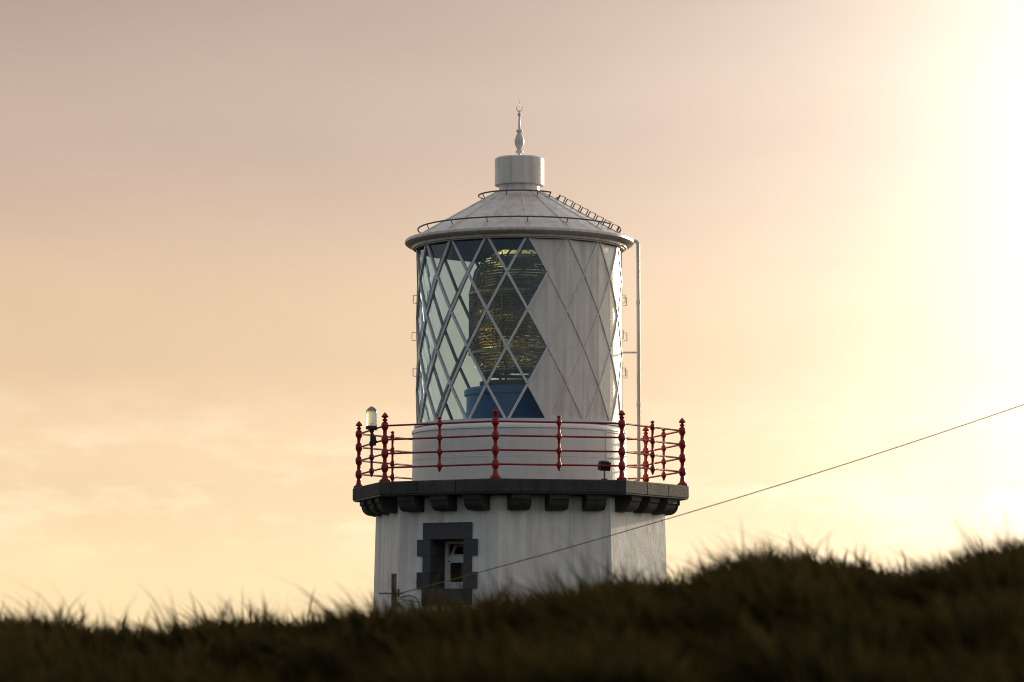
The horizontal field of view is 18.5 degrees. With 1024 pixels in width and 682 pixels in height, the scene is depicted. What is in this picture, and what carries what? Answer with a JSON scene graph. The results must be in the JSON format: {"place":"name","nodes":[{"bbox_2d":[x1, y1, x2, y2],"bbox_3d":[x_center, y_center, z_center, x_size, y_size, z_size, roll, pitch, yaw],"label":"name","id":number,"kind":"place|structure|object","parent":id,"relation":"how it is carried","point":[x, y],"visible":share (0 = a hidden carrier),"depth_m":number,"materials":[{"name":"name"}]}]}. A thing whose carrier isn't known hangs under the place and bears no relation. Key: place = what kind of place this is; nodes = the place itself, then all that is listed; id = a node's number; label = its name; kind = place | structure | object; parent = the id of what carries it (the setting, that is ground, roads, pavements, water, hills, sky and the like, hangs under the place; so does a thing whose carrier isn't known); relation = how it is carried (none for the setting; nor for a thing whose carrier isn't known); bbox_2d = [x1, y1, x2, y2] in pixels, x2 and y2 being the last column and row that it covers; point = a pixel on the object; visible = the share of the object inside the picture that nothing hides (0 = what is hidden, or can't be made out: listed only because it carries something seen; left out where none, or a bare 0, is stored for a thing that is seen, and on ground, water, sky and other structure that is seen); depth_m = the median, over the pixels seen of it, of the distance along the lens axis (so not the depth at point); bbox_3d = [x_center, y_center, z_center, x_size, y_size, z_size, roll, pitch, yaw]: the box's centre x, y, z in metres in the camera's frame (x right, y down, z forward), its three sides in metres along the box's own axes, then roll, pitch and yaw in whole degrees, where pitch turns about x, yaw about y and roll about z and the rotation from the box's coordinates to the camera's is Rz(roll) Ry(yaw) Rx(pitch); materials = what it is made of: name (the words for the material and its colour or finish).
{"place":"outdoors","nodes":[
{"label":"outdoors","id":0,"kind":"place"},
{"bbox_2d":[464,384,543,418],"bbox_3d":[0.130,1.279,55.128,1.940,0.890,1.940,0,-5,0],"label":"lens pedestal","id":1,"kind":"object","parent":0,"point":[507,396],"visible":0.34,"depth_m":54.26,"materials":[{"name":"blue metal"}]},
{"bbox_2d":[480,369,532,385],"bbox_3d":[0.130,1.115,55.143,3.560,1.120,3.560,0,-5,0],"label":"optic turntable","id":2,"kind":"object","parent":1,"relation":"on","point":[505,380],"visible":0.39,"depth_m":54.61},
{"bbox_2d":[468,247,544,376],"bbox_3d":[0.130,-0.519,55.299,1.794,2.204,1.794,0,-5,0],"label":"lens frame","id":3,"kind":"object","parent":2,"relation":"on","point":[501,289],"visible":0.39,"depth_m":54.56,"materials":[{"name":"metal"}]},
{"bbox_2d":[470,249,545,374],"bbox_3d":[0.130,-0.538,55.301,1.792,2.200,1.822,0,-5,0],"label":"lighthouse lens","id":4,"kind":"object","parent":2,"relation":"on","point":[527,269],"visible":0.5,"depth_m":54.58,"materials":[{"name":"clear glass"}]},
{"bbox_2d":[0,0,1023,633],"label":"sky","id":5,"kind":"structure","parent":0,"point":[209,209],"materials":[{"name":"beige"}]},
{"bbox_3d":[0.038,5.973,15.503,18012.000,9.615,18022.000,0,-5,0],"label":"terrain","id":6,"kind":"structure","parent":0,"visible":0},
{"bbox_2d":[391,574,396,610],"bbox_3d":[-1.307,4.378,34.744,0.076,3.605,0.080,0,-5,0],"label":"fence post","id":7,"kind":"object","parent":6,"relation":"on","point":[394,580],"visible":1,"depth_m":34.88,"materials":[{"name":"brown wood"}]},
{"bbox_2d":[379,589,419,607],"bbox_3d":[-1.246,3.249,34.817,0.463,1.002,0.042,0,-5,0],"label":"cable","id":8,"kind":"object","parent":7,"relation":"attached to","point":[398,593],"visible":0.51,"depth_m":34.85,"materials":[{"name":"metal"}]},
{"bbox_2d":[0,490,1023,681],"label":"grass","id":9,"kind":"structure","parent":6,"relation":"on","point":[772,616],"depth_m":10.45,"materials":[{"name":"green plant"}]},
{"bbox_2d":[374,494,666,616],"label":"lighthouse tower","id":10,"kind":"structure","parent":6,"relation":"on","point":[500,532],"depth_m":52.78,"materials":[{"name":"white paint"}]},
{"bbox_2d":[416,522,477,604],"bbox_3d":[-0.948,3.774,53.061,1.180,1.403,0.627,-3,-6,30],"label":"window surround","id":11,"kind":"object","parent":10,"relation":"attached to","point":[431,547],"visible":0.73,"depth_m":52.95,"materials":[{"name":"grey stone"}]},
{"bbox_2d":[445,541,465,588],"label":"window frame","id":12,"kind":"structure","parent":11,"relation":"in","point":[453,557],"depth_m":53.33,"materials":[{"name":"white wood"}]},
{"bbox_2d":[449,561,463,581],"bbox_3d":[-0.843,3.945,53.223,0.540,0.480,0.016,-3,-6,30],"label":"window pane","id":13,"kind":"object","parent":12,"relation":"in","point":[456,573],"visible":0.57,"depth_m":53.28,"materials":[{"name":"black glass"}]},
{"bbox_2d":[450,544,462,554],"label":"window pane","id":14,"kind":"structure","parent":12,"relation":"in","point":[459,550],"depth_m":53.75,"materials":[{"name":"glass"}]},
{"bbox_2d":[360,494,679,516],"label":"corbels","id":15,"kind":"object","parent":10,"relation":"attached to","point":[378,506],"visible":0.67,"depth_m":52.93,"materials":[{"name":"black stone"}]},
{"bbox_2d":[353,478,688,501],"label":"gallery slab","id":16,"kind":"structure","parent":10,"relation":"on","point":[523,485],"depth_m":52.57,"materials":[{"name":"grey stone"}]},
{"bbox_2d":[412,422,626,480],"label":"lantern base wall","id":17,"kind":"structure","parent":16,"relation":"on","point":[512,471],"depth_m":53.41,"materials":[{"name":"white paint"}]},
{"bbox_2d":[412,236,626,428],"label":"lantern astragals","id":18,"kind":"object","parent":17,"relation":"on","point":[421,334],"visible":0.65,"depth_m":54.01,"materials":[{"name":"grey metal"}]},
{"bbox_2d":[405,155,633,251],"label":"lantern roof","id":19,"kind":"structure","parent":18,"relation":"on","point":[519,171],"depth_m":54.36,"materials":[{"name":"white metal"}]},
{"bbox_2d":[514,102,523,154],"bbox_3d":[0.130,-3.765,55.609,0.176,1.045,0.176,0,-5,0],"label":"roof finial","id":20,"kind":"object","parent":19,"relation":"on","point":[519,141],"visible":1,"depth_m":55.54,"materials":[{"name":"paint"}]},
{"bbox_2d":[417,189,621,232],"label":"roof handrails","id":21,"kind":"object","parent":19,"relation":"attached to","point":[567,218],"visible":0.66,"depth_m":54.77,"materials":[{"name":"grey metal"}]},
{"bbox_2d":[419,238,620,261],"bbox_3d":[0.130,-2.071,55.447,3.580,0.980,3.580,0,-5,0],"label":"lantern ceiling lining","id":22,"kind":"object","parent":19,"relation":"attached to","point":[468,248],"visible":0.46,"depth_m":56.81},
{"bbox_2d":[622,239,640,480],"bbox_3d":[2.093,0.356,55.138,0.330,4.315,0.084,0,-5,0],"label":"rainwater pipe","id":23,"kind":"object","parent":18,"relation":"attached to","point":[638,303],"visible":0.89,"depth_m":55.12,"materials":[{"name":"metal"}]},
{"bbox_2d":[529,238,621,421],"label":"lantern blank panels","id":24,"kind":"object","parent":17,"relation":"on","point":[547,308],"visible":0.89,"depth_m":53.78,"materials":[{"name":"white metal"}]},
{"bbox_2d":[548,239,622,421],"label":"lattice glazing bars","id":25,"kind":"object","parent":24,"relation":"attached to","point":[578,334],"visible":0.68,"depth_m":53.98,"materials":[{"name":"grey metal"}]},
{"bbox_2d":[353,480,687,501],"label":"gallery slab joints","id":26,"kind":"object","parent":16,"relation":"attached to","point":[515,492],"visible":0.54,"depth_m":52.55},
{"bbox_2d":[354,407,687,487],"bbox_3d":[0.130,1.961,55.063,5.845,1.189,5.854,0,-5,0],"label":"gallery railing","id":27,"kind":"object","parent":16,"relation":"on","point":[495,449],"visible":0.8,"depth_m":53.23,"materials":[{"name":"red metal"}]},
{"bbox_2d":[366,425,376,445],"bbox_3d":[-2.412,1.625,53.970,0.202,0.338,0.200,0,-5,0],"label":"beacon base","id":28,"kind":"object","parent":27,"relation":"on","point":[373,440],"visible":1,"depth_m":53.93,"materials":[{"name":"black metal"}]},
{"bbox_2d":[366,406,376,425],"bbox_3d":[-2.413,1.289,54.002,0.200,0.337,0.200,0,-5,0],"label":"beacon lamp","id":29,"kind":"object","parent":28,"relation":"on","point":[371,415],"visible":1,"depth_m":53.92,"materials":[{"name":"glass"}]},
{"bbox_2d":[598,461,610,479],"bbox_3d":[1.552,2.177,52.831,0.190,0.334,0.133,3,-6,-30],"label":"deck floodlight","id":30,"kind":"object","parent":16,"relation":"on","point":[603,462],"visible":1,"depth_m":52.80,"materials":[{"name":"metal"}]},
{"bbox_2d":[601,463,609,469],"bbox_3d":[1.577,2.114,52.794,0.160,0.108,0.034,3,-6,-30],"label":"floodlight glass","id":31,"kind":"object","parent":30,"relation":"attached to","point":[605,468],"visible":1,"depth_m":52.79,"materials":[{"name":"black glass"}]},
{"bbox_3d":[16.087,0.906,37.044,0.171,9.115,0.180,0,-5,0],"label":"utility pole","id":32,"kind":"object","parent":6,"relation":"on","visible":0},
{"bbox_2d":[399,404,1023,604],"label":"overhead wire","id":33,"kind":"object","parent":32,"relation":"hanging from","point":[714,504],"visible":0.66,"depth_m":35.36,"materials":[{"name":"black metal"}]}
]}

